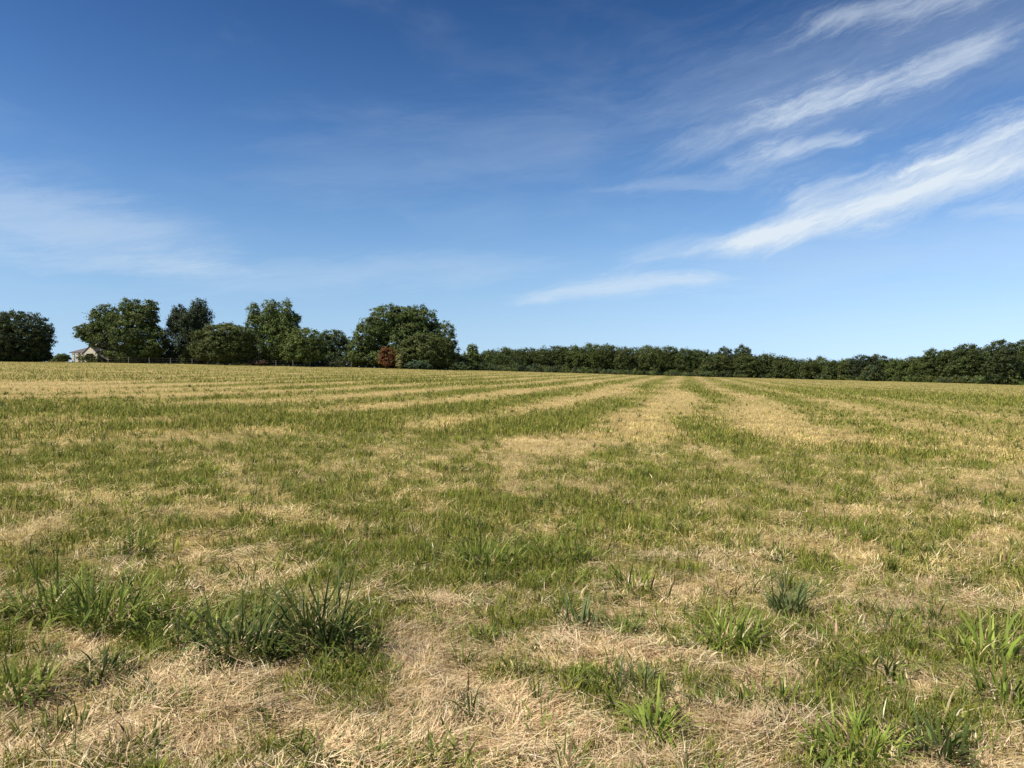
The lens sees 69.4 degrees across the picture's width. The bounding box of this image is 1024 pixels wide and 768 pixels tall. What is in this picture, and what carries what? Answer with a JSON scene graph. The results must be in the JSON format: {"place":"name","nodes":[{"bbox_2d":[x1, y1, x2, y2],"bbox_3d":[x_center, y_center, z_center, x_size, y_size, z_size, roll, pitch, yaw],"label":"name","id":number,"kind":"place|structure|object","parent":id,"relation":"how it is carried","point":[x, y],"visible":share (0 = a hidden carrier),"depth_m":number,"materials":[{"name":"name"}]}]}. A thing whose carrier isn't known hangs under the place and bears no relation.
{"place":"outdoors","nodes":[
{"label":"outdoors","id":0,"kind":"place"},
{"bbox_2d":[0,361,1023,767],"bbox_3d":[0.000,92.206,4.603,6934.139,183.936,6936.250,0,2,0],"label":"field","id":1,"kind":"structure","parent":0,"point":[516,447],"depth_m":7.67,"materials":[{"name":"beige plant"}]},
{"bbox_2d":[0,308,57,361],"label":"round oak","id":2,"kind":"object","parent":1,"relation":"on","point":[34,345],"visible":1,"depth_m":137.62,"materials":[{"name":"green plant"}]},
{"bbox_2d":[0,642,81,722],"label":"grass tuft","id":3,"kind":"object","parent":1,"relation":"on","point":[24,681],"visible":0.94,"depth_m":3.51,"materials":[{"name":"green plant"}]},
{"bbox_2d":[48,353,71,361],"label":"garden hedge","id":4,"kind":"object","parent":1,"relation":"on","point":[62,357],"visible":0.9,"depth_m":151.15,"materials":[{"name":"green plant"}]},
{"bbox_2d":[0,541,128,637],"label":"grass tuft","id":5,"kind":"object","parent":1,"relation":"on","point":[29,605],"visible":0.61,"depth_m":4.54,"materials":[{"name":"green plant"}]},
{"bbox_2d":[69,342,118,362],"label":"house","id":6,"kind":"structure","parent":1,"relation":"on","point":[87,350],"depth_m":146.99,"materials":[{"name":"tile"}]},
{"bbox_2d":[51,638,155,693],"bbox_3d":[-2.052,1.406,3.691,0.393,0.255,0.458,1,3,33],"label":"grass tuft","id":7,"kind":"object","parent":1,"relation":"on","point":[103,672],"visible":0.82,"depth_m":3.69,"materials":[{"name":"green plant"}]},
{"bbox_2d":[15,547,198,646],"bbox_3d":[-2.383,1.243,4.356,0.920,0.554,0.911,0,2,0],"label":"grass tuft","id":8,"kind":"object","parent":1,"relation":"on","point":[86,613],"visible":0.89,"depth_m":4.32,"materials":[{"name":"green plant"}]},
{"bbox_2d":[72,296,170,362],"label":"oak tree","id":9,"kind":"object","parent":1,"relation":"on","point":[125,342],"visible":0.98,"depth_m":140.99,"materials":[{"name":"green plant"}]},
{"bbox_2d":[94,515,172,561],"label":"grass tuft","id":10,"kind":"object","parent":1,"relation":"on","point":[140,545],"visible":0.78,"depth_m":5.86,"materials":[{"name":"green plant"}]},
{"bbox_2d":[101,714,171,758],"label":"grass tuft","id":11,"kind":"object","parent":1,"relation":"on","point":[151,739],"visible":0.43,"depth_m":3.08,"materials":[{"name":"green plant"}]},
{"bbox_2d":[92,582,240,652],"bbox_3d":[-1.944,1.418,4.242,0.820,0.585,0.773,-2,3,-39],"label":"grass tuft","id":12,"kind":"object","parent":1,"relation":"on","point":[195,616],"visible":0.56,"depth_m":4.27,"materials":[{"name":"green plant"}]},
{"bbox_2d":[159,296,214,363],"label":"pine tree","id":13,"kind":"object","parent":1,"relation":"on","point":[184,325],"visible":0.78,"depth_m":143.92,"materials":[{"name":"green plant"}]},
{"bbox_2d":[187,321,260,364],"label":"round tree","id":14,"kind":"object","parent":1,"relation":"on","point":[233,343],"visible":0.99,"depth_m":135.58,"materials":[{"name":"green plant"}]},
{"bbox_2d":[143,573,312,685],"bbox_3d":[-1.507,1.391,4.004,0.910,0.685,0.996,-2,3,-42],"label":"grass tuft","id":15,"kind":"object","parent":1,"relation":"on","point":[242,648],"visible":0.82,"depth_m":3.97,"materials":[{"name":"green plant"}]},
{"bbox_2d":[110,357,351,367],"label":"wire fence","id":16,"kind":"object","parent":1,"relation":"on","point":[213,361],"visible":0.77,"depth_m":135.82,"materials":[{"name":"brown wood"}]},
{"bbox_2d":[247,359,267,365],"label":"brown shrub","id":17,"kind":"object","parent":1,"relation":"on","point":[259,362],"visible":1,"depth_m":136.41,"materials":[{"name":"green plant"}]},
{"bbox_2d":[243,297,302,365],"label":"poplar tree","id":18,"kind":"object","parent":1,"relation":"on","point":[275,326],"visible":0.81,"depth_m":143.09,"materials":[{"name":"green plant"}]},
{"bbox_2d":[277,326,327,366],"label":"broadleaf tree","id":19,"kind":"object","parent":1,"relation":"on","point":[307,350],"visible":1,"depth_m":138.41,"materials":[{"name":"green plant"}]},
{"bbox_2d":[219,546,412,679],"bbox_3d":[-1.053,1.338,4.197,1.105,0.815,1.090,0,2,0],"label":"grass tuft","id":20,"kind":"object","parent":1,"relation":"on","point":[305,623],"visible":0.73,"depth_m":4.20,"materials":[{"name":"green plant"}]},
{"bbox_2d":[285,736,357,767],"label":"grass tuft","id":21,"kind":"object","parent":1,"relation":"on","point":[305,753],"visible":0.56,"depth_m":2.94,"materials":[{"name":"green plant"}]},
{"bbox_2d":[317,329,351,366],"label":"willow tree","id":22,"kind":"object","parent":1,"relation":"on","point":[335,343],"visible":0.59,"depth_m":153.51,"materials":[{"name":"green plant"}]},
{"bbox_2d":[304,614,392,668],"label":"grass tuft","id":23,"kind":"object","parent":1,"relation":"on","point":[356,639],"visible":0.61,"depth_m":4.06,"materials":[{"name":"green plant"}]},
{"bbox_2d":[377,346,395,367],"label":"red shrub","id":24,"kind":"object","parent":1,"relation":"on","point":[386,359],"visible":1,"depth_m":138.38,"materials":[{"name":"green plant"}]},
{"bbox_2d":[338,302,460,368],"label":"dome oak","id":25,"kind":"object","parent":1,"relation":"on","point":[398,326],"visible":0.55,"depth_m":147.63,"materials":[{"name":"green plant"}]},
{"bbox_2d":[394,354,405,368],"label":"yellow shrub","id":26,"kind":"object","parent":1,"relation":"on","point":[400,361],"visible":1,"depth_m":137.92,"materials":[{"name":"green plant"}]},
{"bbox_2d":[403,360,433,369],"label":"pale shrub","id":27,"kind":"object","parent":1,"relation":"on","point":[414,364],"visible":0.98,"depth_m":137.28,"materials":[{"name":"green plant"}]},
{"bbox_2d":[395,332,459,369],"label":"round bush","id":28,"kind":"object","parent":1,"relation":"on","point":[441,354],"visible":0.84,"depth_m":138.77,"materials":[{"name":"green plant"}]},
{"bbox_2d":[457,353,476,366],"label":"oak","id":29,"kind":"object","parent":1,"relation":"on","point":[462,357],"visible":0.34,"depth_m":154.94,"materials":[{"name":"green plant"}]},
{"bbox_2d":[441,689,501,727],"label":"grass tuft","id":30,"kind":"object","parent":1,"relation":"on","point":[473,705],"visible":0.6,"depth_m":3.36,"materials":[{"name":"green plant"}]},
{"bbox_2d":[463,343,482,367],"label":"slim tree","id":31,"kind":"object","parent":1,"relation":"on","point":[474,355],"visible":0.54,"depth_m":159.04,"materials":[{"name":"green plant"}]},
{"bbox_2d":[441,527,531,573],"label":"grass tuft","id":32,"kind":"object","parent":1,"relation":"on","point":[464,552],"visible":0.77,"depth_m":5.85,"materials":[{"name":"green plant"}]},
{"bbox_2d":[497,345,520,364],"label":"tree","id":33,"kind":"object","parent":1,"relation":"on","point":[503,349],"visible":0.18,"depth_m":182.81,"materials":[{"name":"green plant"}]},
{"bbox_2d":[0,361,1023,767],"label":"straw litter","id":34,"kind":"object","parent":1,"relation":"on","point":[626,757],"visible":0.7,"depth_m":4.35,"materials":[{"name":"beige plant"}]},
{"bbox_2d":[0,678,86,718],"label":"dry stalk","id":35,"kind":"object","parent":34,"relation":"on","point":[6,714],"visible":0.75,"depth_m":3.38,"materials":[{"name":"beige plant"}]},
{"bbox_2d":[520,347,537,365],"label":"tree","id":36,"kind":"object","parent":1,"relation":"on","point":[530,361],"visible":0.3,"depth_m":186.30,"materials":[{"name":"green plant"}]},
{"bbox_2d":[535,347,553,367],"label":"tree","id":37,"kind":"object","parent":1,"relation":"on","point":[547,352],"visible":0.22,"depth_m":189.47,"materials":[{"name":"green plant"}]},
{"bbox_2d":[75,353,1023,384],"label":"undergrowth","id":38,"kind":"object","parent":1,"relation":"on","point":[967,379],"visible":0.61,"depth_m":161.44,"materials":[{"name":"green plant"}]},
{"bbox_2d":[520,526,596,566],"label":"grass tuft","id":39,"kind":"object","parent":1,"relation":"on","point":[561,560],"visible":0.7,"depth_m":6.12,"materials":[{"name":"green plant"}]},
{"bbox_2d":[548,345,572,367],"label":"tree","id":40,"kind":"object","parent":1,"relation":"on","point":[559,349],"visible":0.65,"depth_m":189.10,"materials":[{"name":"green plant"}]},
{"bbox_2d":[536,587,609,639],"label":"grass tuft","id":41,"kind":"object","parent":1,"relation":"on","point":[585,614],"visible":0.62,"depth_m":4.55,"materials":[{"name":"green plant"}]},
{"bbox_2d":[563,344,587,372],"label":"tree","id":42,"kind":"object","parent":1,"relation":"on","point":[574,355],"visible":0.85,"depth_m":187.93,"materials":[{"name":"green plant"}]},
{"bbox_2d":[579,342,606,370],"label":"tree","id":43,"kind":"object","parent":1,"relation":"on","point":[594,356],"visible":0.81,"depth_m":188.46,"materials":[{"name":"green plant"}]},
{"bbox_2d":[596,343,618,370],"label":"tree","id":44,"kind":"object","parent":1,"relation":"on","point":[609,356],"visible":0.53,"depth_m":193.13,"materials":[{"name":"green plant"}]},
{"bbox_2d":[597,618,647,643],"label":"grass tuft","id":45,"kind":"object","parent":1,"relation":"on","point":[616,630],"visible":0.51,"depth_m":4.39,"materials":[{"name":"green plant"}]},
{"bbox_2d":[613,347,636,373],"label":"tree","id":46,"kind":"object","parent":1,"relation":"on","point":[623,359],"visible":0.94,"depth_m":190.54,"materials":[{"name":"green plant"}]},
{"bbox_2d":[590,555,669,595],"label":"grass tuft","id":47,"kind":"object","parent":1,"relation":"on","point":[628,583],"visible":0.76,"depth_m":5.39,"materials":[{"name":"green plant"}]},
{"bbox_2d":[600,653,689,698],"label":"grass tuft","id":48,"kind":"object","parent":1,"relation":"on","point":[646,670],"visible":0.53,"depth_m":3.74,"materials":[{"name":"green plant"}]},
{"bbox_2d":[632,345,669,373],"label":"tree","id":49,"kind":"object","parent":1,"relation":"on","point":[645,361],"visible":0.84,"depth_m":191.06,"materials":[{"name":"green plant"}]},
{"bbox_2d":[609,675,712,755],"bbox_3d":[0.643,1.499,3.241,0.512,0.329,0.437,1,2,13],"label":"grass tuft","id":50,"kind":"object","parent":1,"relation":"on","point":[643,721],"visible":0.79,"depth_m":3.27,"materials":[{"name":"green plant"}]},
{"bbox_2d":[659,345,679,370],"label":"tree","id":51,"kind":"object","parent":1,"relation":"on","point":[669,356],"visible":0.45,"depth_m":196.03,"materials":[{"name":"green plant"}]},
{"bbox_2d":[672,346,698,372],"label":"tree","id":52,"kind":"object","parent":1,"relation":"on","point":[682,364],"visible":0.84,"depth_m":193.26,"materials":[{"name":"green plant"}]},
{"bbox_2d":[689,349,711,373],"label":"tree","id":53,"kind":"object","parent":1,"relation":"on","point":[701,354],"visible":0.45,"depth_m":193.56,"materials":[{"name":"green plant"}]},
{"bbox_2d":[696,354,733,376],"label":"bush","id":54,"kind":"object","parent":1,"relation":"on","point":[715,364],"visible":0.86,"depth_m":188.55,"materials":[{"name":"green plant"}]},
{"bbox_2d":[718,346,734,363],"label":"tree","id":55,"kind":"object","parent":1,"relation":"on","point":[725,349],"visible":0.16,"depth_m":203.81,"materials":[{"name":"green plant"}]},
{"bbox_2d":[677,592,786,661],"bbox_3d":[1.306,1.460,4.345,0.710,0.487,0.562,-1,3,-32],"label":"grass tuft","id":56,"kind":"object","parent":1,"relation":"on","point":[722,625],"visible":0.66,"depth_m":4.35,"materials":[{"name":"green plant"}]},
{"bbox_2d":[733,344,753,362],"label":"tree","id":57,"kind":"object","parent":1,"relation":"on","point":[746,350],"visible":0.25,"depth_m":204.68,"materials":[{"name":"green plant"}]},
{"bbox_2d":[730,355,764,377],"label":"bush","id":58,"kind":"object","parent":1,"relation":"on","point":[747,365],"visible":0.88,"depth_m":188.39,"materials":[{"name":"green plant"}]},
{"bbox_2d":[481,339,1023,375],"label":"wood","id":59,"kind":"object","parent":1,"relation":"on","point":[491,357],"visible":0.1,"depth_m":181.66,"materials":[{"name":"green plant"}]},
{"bbox_2d":[707,658,814,721],"bbox_3d":[1.202,1.480,3.536,0.474,0.281,0.536,-1,3,-30],"label":"grass tuft","id":60,"kind":"object","parent":1,"relation":"on","point":[742,696],"visible":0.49,"depth_m":3.56,"materials":[{"name":"green plant"}]},
{"bbox_2d":[754,352,776,377],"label":"tree","id":61,"kind":"object","parent":1,"relation":"on","point":[765,365],"visible":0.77,"depth_m":188.64,"materials":[{"name":"green plant"}]},
{"bbox_2d":[770,355,791,378],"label":"tree","id":62,"kind":"object","parent":1,"relation":"on","point":[778,366],"visible":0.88,"depth_m":186.77,"materials":[{"name":"green plant"}]},
{"bbox_2d":[783,357,802,378],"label":"tree","id":63,"kind":"object","parent":1,"relation":"on","point":[794,366],"visible":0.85,"depth_m":185.10,"materials":[{"name":"green plant"}]},
{"bbox_2d":[754,566,833,620],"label":"grass tuft","id":64,"kind":"object","parent":1,"relation":"on","point":[797,602],"visible":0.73,"depth_m":4.90,"materials":[{"name":"green plant"}]},
{"bbox_2d":[796,357,819,378],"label":"tree","id":65,"kind":"object","parent":1,"relation":"on","point":[808,369],"visible":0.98,"depth_m":182.82,"materials":[{"name":"green plant"}]},
{"bbox_2d":[812,355,828,376],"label":"tree","id":66,"kind":"object","parent":1,"relation":"on","point":[820,360],"visible":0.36,"depth_m":185.01,"materials":[{"name":"green plant"}]},
{"bbox_2d":[818,359,840,379],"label":"tree","id":67,"kind":"object","parent":1,"relation":"on","point":[828,367],"visible":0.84,"depth_m":180.93,"materials":[{"name":"green plant"}]},
{"bbox_2d":[835,357,857,379],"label":"tree","id":68,"kind":"object","parent":1,"relation":"on","point":[843,366],"visible":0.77,"depth_m":178.94,"materials":[{"name":"green plant"}]},
{"bbox_2d":[788,687,932,767],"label":"grass tuft","id":69,"kind":"object","parent":1,"relation":"on","point":[870,734],"visible":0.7,"depth_m":3.12,"materials":[{"name":"green plant"}]},
{"bbox_2d":[846,354,874,378],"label":"tree","id":70,"kind":"object","parent":1,"relation":"on","point":[856,361],"visible":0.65,"depth_m":176.91,"materials":[{"name":"green plant"}]},
{"bbox_2d":[858,364,885,380],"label":"bush","id":71,"kind":"object","parent":1,"relation":"on","point":[872,374],"visible":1,"depth_m":169.20,"materials":[{"name":"green plant"}]},
{"bbox_2d":[865,354,889,379],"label":"tree","id":72,"kind":"object","parent":1,"relation":"on","point":[877,362],"visible":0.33,"depth_m":175.66,"materials":[{"name":"green plant"}]},
{"bbox_2d":[835,637,933,691],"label":"grass tuft","id":73,"kind":"object","parent":1,"relation":"on","point":[893,673],"visible":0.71,"depth_m":3.91,"materials":[{"name":"green plant"}]},
{"bbox_2d":[884,357,910,380],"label":"tree","id":74,"kind":"object","parent":1,"relation":"on","point":[893,367],"visible":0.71,"depth_m":171.78,"materials":[{"name":"green plant"}]},
{"bbox_2d":[900,356,924,381],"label":"tree","id":75,"kind":"object","parent":1,"relation":"on","point":[912,367],"visible":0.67,"depth_m":169.91,"materials":[{"name":"green plant"}]},
{"bbox_2d":[916,347,945,381],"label":"tree","id":76,"kind":"object","parent":1,"relation":"on","point":[928,364],"visible":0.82,"depth_m":167.05,"materials":[{"name":"green plant"}]},
{"bbox_2d":[883,692,1008,767],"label":"grass tuft","id":77,"kind":"object","parent":1,"relation":"on","point":[954,742],"visible":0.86,"depth_m":3.08,"materials":[{"name":"green plant"}]},
{"bbox_2d":[934,350,962,380],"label":"tree","id":78,"kind":"object","parent":1,"relation":"on","point":[946,361],"visible":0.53,"depth_m":165.09,"materials":[{"name":"green plant"}]},
{"bbox_2d":[946,342,990,379],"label":"tree","id":79,"kind":"object","parent":1,"relation":"on","point":[966,361],"visible":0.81,"depth_m":160.63,"materials":[{"name":"green plant"}]},
{"bbox_2d":[930,599,1023,666],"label":"grass tuft","id":80,"kind":"object","parent":1,"relation":"on","point":[1006,644],"visible":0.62,"depth_m":4.18,"materials":[{"name":"green plant"}]},
{"bbox_2d":[940,644,1023,710],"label":"grass tuft","id":81,"kind":"object","parent":1,"relation":"on","point":[1006,696],"visible":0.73,"depth_m":3.69,"materials":[{"name":"green plant"}]},
{"bbox_2d":[981,338,1023,384],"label":"tree","id":82,"kind":"object","parent":1,"relation":"on","point":[1000,364],"visible":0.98,"depth_m":148.50,"materials":[{"name":"green plant"}]},
{"bbox_2d":[1009,339,1023,382],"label":"tree","id":83,"kind":"object","parent":1,"relation":"on","point":[1021,348],"visible":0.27,"depth_m":152.72,"materials":[{"name":"green plant"}]},
{"bbox_2d":[0,0,1023,372],"label":"sky","id":84,"kind":"structure","parent":0,"point":[834,179],"materials":[{"name":"blue"}]}
]}

